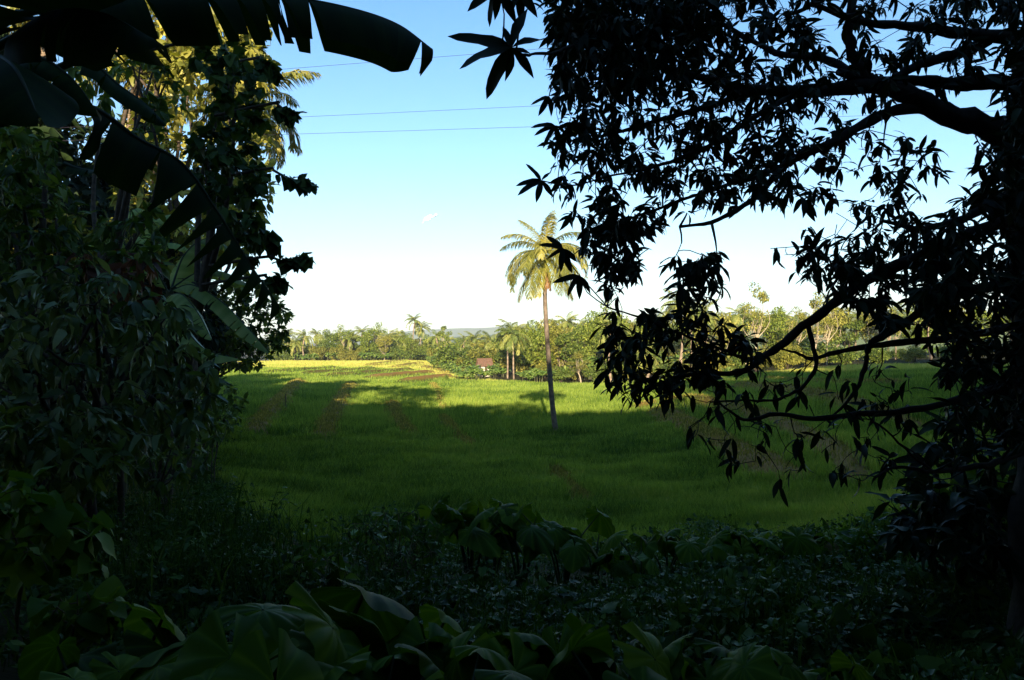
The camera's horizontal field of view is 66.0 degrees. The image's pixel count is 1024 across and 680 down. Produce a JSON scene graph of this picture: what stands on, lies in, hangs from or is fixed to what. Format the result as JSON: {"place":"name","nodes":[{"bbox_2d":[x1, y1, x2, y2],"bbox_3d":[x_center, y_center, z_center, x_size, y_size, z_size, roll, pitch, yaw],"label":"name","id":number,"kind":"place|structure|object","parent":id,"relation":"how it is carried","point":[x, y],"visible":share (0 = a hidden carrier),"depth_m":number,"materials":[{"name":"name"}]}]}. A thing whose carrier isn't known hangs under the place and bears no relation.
{"place":"outdoors","nodes":[
{"label":"outdoors","id":0,"kind":"place"},
{"bbox_2d":[356,325,542,343],"bbox_3d":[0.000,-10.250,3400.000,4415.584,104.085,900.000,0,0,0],"label":"hills","id":1,"kind":"structure","parent":0,"point":[489,331],"depth_m":3175.47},
{"bbox_2d":[0,343,1008,679],"bbox_3d":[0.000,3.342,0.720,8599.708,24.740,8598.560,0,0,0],"label":"ground","id":2,"kind":"structure","parent":0,"point":[8,673],"depth_m":43.99,"materials":[{"name":"plant"}]},
{"bbox_2d":[0,5,105,282],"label":"shade tree","id":3,"kind":"object","parent":2,"relation":"on","point":[51,132],"visible":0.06,"depth_m":31.09,"materials":[{"name":"green plant"}]},
{"bbox_2d":[0,464,116,656],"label":"climbing vine","id":4,"kind":"object","parent":2,"relation":"on","point":[40,526],"visible":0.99,"depth_m":5.49,"materials":[{"name":"green plant"}]},
{"bbox_2d":[0,405,133,506],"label":"shrub","id":5,"kind":"object","parent":2,"relation":"on","point":[85,485],"visible":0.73,"depth_m":7.72,"materials":[{"name":"green plant"}]},
{"bbox_2d":[10,148,128,274],"bbox_3d":[-19.777,-2.326,31.937,13.312,14.169,8.534,0,0,0],"label":"yellowing tree","id":6,"kind":"object","parent":2,"relation":"on","point":[76,228],"visible":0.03,"depth_m":29.60,"materials":[{"name":"brown plant"}]},
{"bbox_2d":[43,124,106,227],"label":"shade tree","id":7,"kind":"object","parent":2,"relation":"on","point":[81,184],"visible":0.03,"depth_m":40.95,"materials":[{"name":"green plant"}]},
{"bbox_2d":[0,274,152,469],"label":"grove tree","id":8,"kind":"object","parent":2,"relation":"on","point":[10,292],"visible":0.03,"depth_m":14.94,"materials":[{"name":"green plant"}]},
{"bbox_2d":[0,463,157,608],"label":"undergrowth","id":9,"kind":"object","parent":2,"relation":"on","point":[109,501],"visible":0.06,"depth_m":10.50,"materials":[{"name":"green plant"}]},
{"bbox_2d":[18,630,139,679],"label":"taro plant","id":10,"kind":"object","parent":2,"relation":"on","point":[45,657],"visible":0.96,"depth_m":4.03,"materials":[{"name":"green plant"}]},
{"bbox_2d":[25,575,133,646],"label":"climbing vine","id":11,"kind":"object","parent":2,"relation":"on","point":[97,620],"visible":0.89,"depth_m":4.79,"materials":[{"name":"green plant"}]},
{"bbox_2d":[0,246,159,359],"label":"grove tree","id":12,"kind":"object","parent":2,"relation":"on","point":[68,310],"visible":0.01,"depth_m":23.43,"materials":[{"name":"brown plant"}]},
{"bbox_2d":[0,125,179,481],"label":"dark tree","id":13,"kind":"object","parent":2,"relation":"on","point":[32,251],"visible":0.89,"depth_m":10.47,"materials":[{"name":"green plant"}]},
{"bbox_2d":[64,249,163,545],"bbox_3d":[-5.201,0.814,10.342,1.191,4.118,2.122,0,0,-29],"label":"rusty shrub","id":14,"kind":"object","parent":2,"relation":"on","point":[120,268],"visible":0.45,"depth_m":10.15,"materials":[{"name":"green plant"}]},
{"bbox_2d":[0,255,232,517],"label":"cocoa shrub","id":15,"kind":"object","parent":2,"relation":"on","point":[74,409],"visible":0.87,"depth_m":8.64,"materials":[{"name":"green plant"}]},
{"bbox_2d":[57,603,185,678],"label":"taro plant","id":16,"kind":"object","parent":2,"relation":"on","point":[147,631],"visible":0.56,"depth_m":4.34,"materials":[{"name":"green plant"}]},
{"bbox_2d":[64,60,190,357],"bbox_3d":[-7.796,-1.248,16.050,2.582,10.193,5.057,0,0,-31],"label":"banana plant","id":17,"kind":"object","parent":2,"relation":"on","point":[158,106],"visible":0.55,"depth_m":15.86,"materials":[{"name":"green plant"}]},
{"bbox_2d":[63,109,204,310],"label":"shade tree","id":18,"kind":"object","parent":2,"relation":"on","point":[102,185],"visible":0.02,"depth_m":50.52,"materials":[{"name":"green plant"}]},
{"bbox_2d":[75,208,194,496],"bbox_3d":[-10.008,0.473,21.406,3.381,8.081,1.302,0,0,0],"label":"banana plant","id":19,"kind":"object","parent":2,"relation":"on","point":[174,246],"visible":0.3,"depth_m":21.12,"materials":[{"name":"green plant"}]},
{"bbox_2d":[47,220,230,432],"bbox_3d":[-15.290,0.362,30.197,7.224,9.896,9.164,0,0,25],"label":"grove tree","id":20,"kind":"object","parent":2,"relation":"on","point":[213,343],"visible":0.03,"depth_m":30.93,"materials":[{"name":"green plant"}]},
{"bbox_2d":[86,27,197,194],"bbox_3d":[-17.604,-5.022,38.016,4.863,19.718,5.483,0,0,40],"label":"coconut palm","id":21,"kind":"object","parent":2,"relation":"on","point":[127,85],"visible":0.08,"depth_m":38.00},
{"bbox_2d":[108,393,225,530],"bbox_3d":[-5.740,2.079,13.148,1.929,2.658,5.079,0,0,-25],"label":"shrub","id":22,"kind":"object","parent":2,"relation":"on","point":[138,474],"visible":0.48,"depth_m":12.38,"materials":[{"name":"green plant"}]},
{"bbox_2d":[93,0,281,464],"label":"yellowing tree","id":23,"kind":"object","parent":2,"relation":"on","point":[190,80],"visible":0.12,"depth_m":30.50,"materials":[{"name":"green plant"}]},
{"bbox_2d":[107,8,280,484],"bbox_3d":[-12.056,-3.966,30.237,6.134,19.266,11.018,0,0,-26],"label":"yellowing tree","id":24,"kind":"object","parent":2,"relation":"on","point":[177,137],"visible":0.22,"depth_m":27.95,"materials":[{"name":"green plant"}]},
{"bbox_2d":[5,461,384,628],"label":"undergrowth","id":25,"kind":"object","parent":2,"relation":"on","point":[223,546],"visible":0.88,"depth_m":7.85,"materials":[{"name":"green plant"}]},
{"bbox_2d":[115,404,280,531],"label":"undergrowth","id":26,"kind":"object","parent":2,"relation":"on","point":[216,487],"visible":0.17,"depth_m":26.73,"materials":[{"name":"green plant"}]},
{"bbox_2d":[129,238,269,514],"bbox_3d":[-5.954,0.831,14.743,2.491,5.798,2.566,0,0,-37],"label":"banana plant","id":27,"kind":"object","parent":2,"relation":"on","point":[224,313],"visible":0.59,"depth_m":14.65,"materials":[{"name":"green plant"}]},
{"bbox_2d":[119,603,304,679],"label":"taro plant","id":28,"kind":"object","parent":2,"relation":"on","point":[206,644],"visible":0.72,"depth_m":3.72,"materials":[{"name":"green plant"}]},
{"bbox_2d":[0,0,432,321],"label":"banana plant","id":29,"kind":"object","parent":2,"relation":"on","point":[90,37],"visible":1,"depth_m":3.81,"materials":[{"name":"green plant"}]},
{"bbox_2d":[195,377,249,483],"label":"shrub","id":30,"kind":"object","parent":2,"relation":"on","point":[230,412],"visible":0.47,"depth_m":27.08,"materials":[{"name":"green plant"}]},
{"bbox_2d":[152,27,318,524],"bbox_3d":[-5.579,-1.248,14.922,2.844,10.167,4.749,0,0,-31],"label":"heart leaved tree","id":31,"kind":"object","parent":2,"relation":"on","point":[252,234],"visible":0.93,"depth_m":14.13,"materials":[{"name":"green plant"}]},
{"bbox_2d":[204,273,294,376],"bbox_3d":[-11.976,1.162,35.600,6.773,8.367,5.170,0,0,36],"label":"round bush","id":32,"kind":"object","parent":2,"relation":"on","point":[232,345],"visible":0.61,"depth_m":34.15,"materials":[{"name":"green plant"}]},
{"bbox_2d":[186,69,321,446],"bbox_3d":[-12.420,-4.069,38.048,5.805,18.713,5.571,0,0,-42],"label":"coconut palm","id":33,"kind":"object","parent":2,"relation":"on","point":[276,141],"visible":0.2,"depth_m":38.24,"materials":[{"name":"plant"}]},
{"bbox_2d":[182,581,359,679],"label":"taro plant","id":34,"kind":"object","parent":2,"relation":"on","point":[250,658],"visible":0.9,"depth_m":3.28,"materials":[{"name":"green plant"}]},
{"bbox_2d":[259,541,359,602],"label":"weed","id":35,"kind":"object","parent":2,"relation":"on","point":[338,560],"visible":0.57,"depth_m":7.50,"materials":[{"name":"green plant"}]},
{"bbox_2d":[318,329,338,360],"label":"broadleaf tree","id":36,"kind":"object","parent":2,"relation":"on","point":[331,338],"visible":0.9,"depth_m":231.07,"materials":[{"name":"green plant"}]},
{"bbox_2d":[288,578,425,679],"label":"taro plant","id":37,"kind":"object","parent":2,"relation":"on","point":[363,619],"visible":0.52,"depth_m":4.24,"materials":[{"name":"green plant"}]},
{"bbox_2d":[0,526,718,678],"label":"undergrowth","id":38,"kind":"object","parent":2,"relation":"on","point":[413,595],"visible":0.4,"depth_m":7.18,"materials":[{"name":"green plant"}]},
{"bbox_2d":[356,330,376,359],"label":"broadleaf tree","id":39,"kind":"object","parent":2,"relation":"on","point":[367,346],"visible":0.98,"depth_m":231.45,"materials":[{"name":"green plant"}]},
{"bbox_2d":[375,334,392,359],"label":"broadleaf tree","id":40,"kind":"object","parent":2,"relation":"on","point":[386,340],"visible":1,"depth_m":227.42,"materials":[{"name":"green plant"}]},
{"bbox_2d":[324,644,447,679],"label":"taro plant","id":41,"kind":"object","parent":2,"relation":"on","point":[419,664],"visible":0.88,"depth_m":3.69,"materials":[{"name":"green plant"}]},
{"bbox_2d":[357,512,414,575],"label":"taro plant","id":42,"kind":"object","parent":2,"relation":"on","point":[379,514],"visible":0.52,"depth_m":11.00,"materials":[{"name":"green plant"}]},
{"bbox_2d":[339,502,450,578],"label":"weed","id":43,"kind":"object","parent":2,"relation":"on","point":[399,558],"visible":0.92,"depth_m":9.10,"materials":[{"name":"green plant"}]},
{"bbox_2d":[399,333,419,360],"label":"broadleaf tree","id":44,"kind":"object","parent":2,"relation":"on","point":[409,342],"visible":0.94,"depth_m":225.70,"materials":[{"name":"green plant"}]},
{"bbox_2d":[370,603,466,679],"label":"taro plant","id":45,"kind":"object","parent":2,"relation":"on","point":[437,622],"visible":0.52,"depth_m":4.14,"materials":[{"name":"green plant"}]},
{"bbox_2d":[390,503,464,578],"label":"taro plant","id":46,"kind":"object","parent":2,"relation":"on","point":[447,514],"visible":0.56,"depth_m":11.67,"materials":[{"name":"green plant"}]},
{"bbox_2d":[430,342,481,367],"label":"bush","id":47,"kind":"object","parent":2,"relation":"on","point":[442,355],"visible":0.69,"depth_m":158.13,"materials":[{"name":"green plant"}]},
{"bbox_2d":[426,645,531,679],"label":"taro plant","id":48,"kind":"object","parent":2,"relation":"on","point":[504,668],"visible":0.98,"depth_m":3.70,"materials":[{"name":"green plant"}]},
{"bbox_2d":[431,494,527,586],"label":"taro plant","id":49,"kind":"object","parent":2,"relation":"on","point":[479,539],"visible":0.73,"depth_m":11.81,"materials":[{"name":"green plant"}]},
{"bbox_2d":[413,623,556,679],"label":"taro plant","id":50,"kind":"object","parent":2,"relation":"on","point":[517,645],"visible":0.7,"depth_m":3.94,"materials":[{"name":"green plant"}]},
{"bbox_2d":[467,344,502,364],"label":"bush","id":51,"kind":"object","parent":2,"relation":"on","point":[490,350],"visible":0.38,"depth_m":153.87,"materials":[{"name":"green plant"}]},
{"bbox_2d":[449,498,522,583],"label":"taro plant","id":52,"kind":"object","parent":2,"relation":"on","point":[500,538],"visible":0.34,"depth_m":12.29,"materials":[{"name":"green plant"}]},
{"bbox_2d":[494,322,521,378],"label":"coconut palm","id":53,"kind":"object","parent":2,"relation":"on","point":[501,340],"visible":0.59,"depth_m":132.51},
{"bbox_2d":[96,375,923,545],"bbox_3d":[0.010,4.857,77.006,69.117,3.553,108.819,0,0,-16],"label":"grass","id":54,"kind":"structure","parent":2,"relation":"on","point":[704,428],"depth_m":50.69,"materials":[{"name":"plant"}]},
{"bbox_2d":[494,319,531,379],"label":"coconut palm","id":55,"kind":"object","parent":2,"relation":"on","point":[514,335],"visible":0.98,"depth_m":130.51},
{"bbox_2d":[497,347,532,374],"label":"bush","id":56,"kind":"object","parent":2,"relation":"on","point":[517,368],"visible":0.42,"depth_m":142.50,"materials":[{"name":"green plant"}]},
{"bbox_2d":[466,503,578,587],"bbox_3d":[0.227,3.150,11.802,1.491,1.372,1.381,0,0,21],"label":"taro plant","id":57,"kind":"object","parent":2,"relation":"on","point":[535,536],"visible":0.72,"depth_m":11.66,"materials":[{"name":"green plant"}]},
{"bbox_2d":[520,319,551,355],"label":"broadleaf tree","id":58,"kind":"object","parent":2,"relation":"on","point":[531,335],"visible":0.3,"depth_m":144.56,"materials":[{"name":"green plant"}]},
{"bbox_2d":[523,327,556,364],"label":"broadleaf tree","id":59,"kind":"object","parent":2,"relation":"on","point":[536,343],"visible":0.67,"depth_m":134.09,"materials":[{"name":"green plant"}]},
{"bbox_2d":[499,210,588,430],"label":"coconut palm","id":60,"kind":"object","parent":2,"relation":"on","point":[539,254],"visible":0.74,"depth_m":48.11,"materials":[{"name":"plant"}]},
{"bbox_2d":[511,613,601,679],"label":"taro plant","id":61,"kind":"object","parent":2,"relation":"on","point":[573,624],"visible":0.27,"depth_m":4.13,"materials":[{"name":"green plant"}]},
{"bbox_2d":[530,345,582,372],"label":"bush","id":62,"kind":"object","parent":2,"relation":"on","point":[556,361],"visible":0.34,"depth_m":133.88,"materials":[{"name":"green plant"}]},
{"bbox_2d":[549,326,576,365],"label":"broadleaf tree","id":63,"kind":"object","parent":2,"relation":"on","point":[555,332],"visible":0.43,"depth_m":134.08,"materials":[{"name":"green plant"}]},
{"bbox_2d":[512,503,614,585],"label":"taro plant","id":64,"kind":"object","parent":2,"relation":"on","point":[573,558],"visible":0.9,"depth_m":11.53,"materials":[{"name":"green plant"}]},
{"bbox_2d":[552,366,575,382],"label":"bush","id":65,"kind":"object","parent":2,"relation":"on","point":[560,373],"visible":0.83,"depth_m":123.43,"materials":[{"name":"green plant"}]},
{"bbox_2d":[555,323,587,367],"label":"broadleaf tree","id":66,"kind":"object","parent":2,"relation":"on","point":[566,338],"visible":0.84,"depth_m":131.13,"materials":[{"name":"green plant"}]},
{"bbox_2d":[565,351,592,382],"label":"broadleaf tree","id":67,"kind":"object","parent":2,"relation":"on","point":[580,367],"visible":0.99,"depth_m":123.93,"materials":[{"name":"green plant"}]},
{"bbox_2d":[578,320,617,364],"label":"broadleaf tree","id":68,"kind":"object","parent":2,"relation":"on","point":[593,352],"visible":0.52,"depth_m":131.65,"materials":[{"name":"green plant"}]},
{"bbox_2d":[585,528,613,584],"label":"taro plant","id":69,"kind":"object","parent":2,"relation":"on","point":[589,541],"visible":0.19,"depth_m":12.14,"materials":[{"name":"green plant"}]},
{"bbox_2d":[200,359,1014,565],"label":"rice","id":70,"kind":"object","parent":2,"relation":"on","point":[634,465],"visible":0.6,"depth_m":37.89,"materials":[{"name":"plant"}]},
{"bbox_2d":[544,621,672,679],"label":"taro plant","id":71,"kind":"object","parent":2,"relation":"on","point":[596,647],"visible":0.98,"depth_m":4.01,"materials":[{"name":"green plant"}]},
{"bbox_2d":[591,301,630,355],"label":"broadleaf tree","id":72,"kind":"object","parent":2,"relation":"on","point":[627,325],"visible":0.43,"depth_m":135.08,"materials":[{"name":"green plant"}]},
{"bbox_2d":[589,549,639,588],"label":"taro plant","id":73,"kind":"object","parent":2,"relation":"on","point":[611,561],"visible":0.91,"depth_m":11.20,"materials":[{"name":"green plant"}]},
{"bbox_2d":[300,477,937,576],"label":"undergrowth","id":74,"kind":"object","parent":2,"relation":"on","point":[451,556],"visible":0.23,"depth_m":17.01,"materials":[{"name":"green plant"}]},
{"bbox_2d":[600,526,667,578],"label":"taro plant","id":75,"kind":"object","parent":2,"relation":"on","point":[613,540],"visible":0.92,"depth_m":10.70,"materials":[{"name":"green plant"}]},
{"bbox_2d":[642,533,702,585],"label":"taro plant","id":76,"kind":"object","parent":2,"relation":"on","point":[678,550],"visible":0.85,"depth_m":10.33,"materials":[{"name":"green plant"}]},
{"bbox_2d":[659,286,694,362],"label":"coconut palm","id":77,"kind":"object","parent":2,"relation":"on","point":[671,307],"visible":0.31,"depth_m":118.12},
{"bbox_2d":[663,634,729,679],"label":"taro plant","id":78,"kind":"object","parent":2,"relation":"on","point":[683,666],"visible":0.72,"depth_m":4.28,"materials":[{"name":"green plant"}]},
{"bbox_2d":[663,528,730,576],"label":"taro plant","id":79,"kind":"object","parent":2,"relation":"on","point":[702,541],"visible":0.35,"depth_m":10.91,"materials":[{"name":"green plant"}]},
{"bbox_2d":[707,311,735,351],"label":"broadleaf tree","id":80,"kind":"object","parent":2,"relation":"on","point":[731,330],"visible":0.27,"depth_m":126.64,"materials":[{"name":"green plant"}]},
{"bbox_2d":[448,0,1023,642],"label":"mango tree","id":81,"kind":"object","parent":2,"relation":"on","point":[592,38],"visible":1,"depth_m":5.72,"materials":[{"name":"green plant"}]},
{"bbox_2d":[725,304,754,330],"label":"coconut palm","id":82,"kind":"object","parent":2,"relation":"on","point":[737,319],"visible":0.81,"depth_m":139.28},
{"bbox_2d":[701,529,785,562],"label":"taro plant","id":83,"kind":"object","parent":2,"relation":"on","point":[741,543],"visible":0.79,"depth_m":10.29,"materials":[{"name":"green plant"}]},
{"bbox_2d":[466,533,1023,679],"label":"undergrowth","id":84,"kind":"object","parent":2,"relation":"on","point":[742,602],"visible":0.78,"depth_m":6.82,"materials":[{"name":"green plant"}]},
{"bbox_2d":[740,282,772,348],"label":"broadleaf tree","id":85,"kind":"object","parent":2,"relation":"on","point":[763,296],"visible":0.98,"depth_m":139.26,"materials":[{"name":"green plant"}]},
{"bbox_2d":[705,642,807,679],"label":"taro plant","id":86,"kind":"object","parent":2,"relation":"on","point":[758,665],"visible":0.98,"depth_m":4.08,"materials":[{"name":"green plant"}]},
{"bbox_2d":[758,305,793,347],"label":"broadleaf tree","id":87,"kind":"object","parent":2,"relation":"on","point":[772,336],"visible":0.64,"depth_m":149.42,"materials":[{"name":"green plant"}]},
{"bbox_2d":[751,526,820,565],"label":"taro plant","id":88,"kind":"object","parent":2,"relation":"on","point":[796,539],"visible":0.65,"depth_m":10.37,"materials":[{"name":"green plant"}]},
{"bbox_2d":[771,346,800,369],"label":"bush","id":89,"kind":"object","parent":2,"relation":"on","point":[785,358],"visible":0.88,"depth_m":111.75,"materials":[{"name":"green plant"}]},
{"bbox_2d":[784,305,808,343],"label":"broadleaf tree","id":90,"kind":"object","parent":2,"relation":"on","point":[791,326],"visible":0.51,"depth_m":149.27,"materials":[{"name":"green plant"}]},
{"bbox_2d":[782,518,840,547],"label":"taro plant","id":91,"kind":"object","parent":2,"relation":"on","point":[824,525],"visible":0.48,"depth_m":11.95,"materials":[{"name":"green plant"}]},
{"bbox_2d":[798,292,832,347],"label":"broadleaf tree","id":92,"kind":"object","parent":2,"relation":"on","point":[813,304],"visible":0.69,"depth_m":127.45,"materials":[{"name":"green plant"}]},
{"bbox_2d":[794,340,839,363],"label":"bush","id":93,"kind":"object","parent":2,"relation":"on","point":[821,347],"visible":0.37,"depth_m":130.84,"materials":[{"name":"green plant"}]},
{"bbox_2d":[815,294,840,364],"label":"broadleaf tree","id":94,"kind":"object","parent":2,"relation":"on","point":[828,332],"visible":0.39,"depth_m":129.49,"materials":[{"name":"green plant"}]},
{"bbox_2d":[808,532,856,573],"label":"taro plant","id":95,"kind":"object","parent":2,"relation":"on","point":[822,539],"visible":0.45,"depth_m":10.95,"materials":[{"name":"green plant"}]},
{"bbox_2d":[819,307,853,346],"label":"broadleaf tree","id":96,"kind":"object","parent":2,"relation":"on","point":[841,313],"visible":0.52,"depth_m":148.26,"materials":[{"name":"green plant"}]},
{"bbox_2d":[803,649,873,679],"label":"taro plant","id":97,"kind":"object","parent":2,"relation":"on","point":[843,667],"visible":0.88,"depth_m":4.43,"materials":[{"name":"green plant"}]},
{"bbox_2d":[823,315,865,346],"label":"broadleaf tree","id":98,"kind":"object","parent":2,"relation":"on","point":[849,340],"visible":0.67,"depth_m":148.68,"materials":[{"name":"green plant"}]},
{"bbox_2d":[827,345,861,364],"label":"bush","id":99,"kind":"object","parent":2,"relation":"on","point":[848,357],"visible":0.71,"depth_m":124.08,"materials":[{"name":"green plant"}]},
{"bbox_2d":[831,526,885,565],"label":"taro plant","id":100,"kind":"object","parent":2,"relation":"on","point":[853,540],"visible":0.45,"depth_m":11.22,"materials":[{"name":"green plant"}]},
{"bbox_2d":[857,313,877,342],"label":"broadleaf tree","id":101,"kind":"object","parent":2,"relation":"on","point":[870,333],"visible":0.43,"depth_m":148.83,"materials":[{"name":"green plant"}]},
{"bbox_2d":[869,349,892,363],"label":"bush","id":102,"kind":"object","parent":2,"relation":"on","point":[876,356],"visible":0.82,"depth_m":117.48,"materials":[{"name":"green plant"}]},
{"bbox_2d":[897,345,927,361],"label":"bush","id":103,"kind":"object","parent":2,"relation":"on","point":[912,354],"visible":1,"depth_m":114.84,"materials":[{"name":"green plant"}]},
{"bbox_2d":[865,371,1023,595],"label":"shrub","id":104,"kind":"object","parent":2,"relation":"on","point":[954,518],"visible":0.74,"depth_m":7.03,"materials":[{"name":"green plant"}]},
{"bbox_2d":[900,461,1012,571],"bbox_3d":[5.174,2.204,9.047,1.256,1.811,2.706,0,0,39],"label":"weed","id":105,"kind":"object","parent":2,"relation":"on","point":[971,474],"visible":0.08,"depth_m":8.38,"materials":[{"name":"green plant"}]},
{"bbox_2d":[1,0,1021,342],"label":"sky","id":106,"kind":"structure","parent":0,"point":[374,255],"materials":[{"name":"blue"}]},
{"bbox_2d":[648,312,1010,351],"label":"trees","id":107,"kind":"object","parent":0,"point":[859,341],"depth_m":599.86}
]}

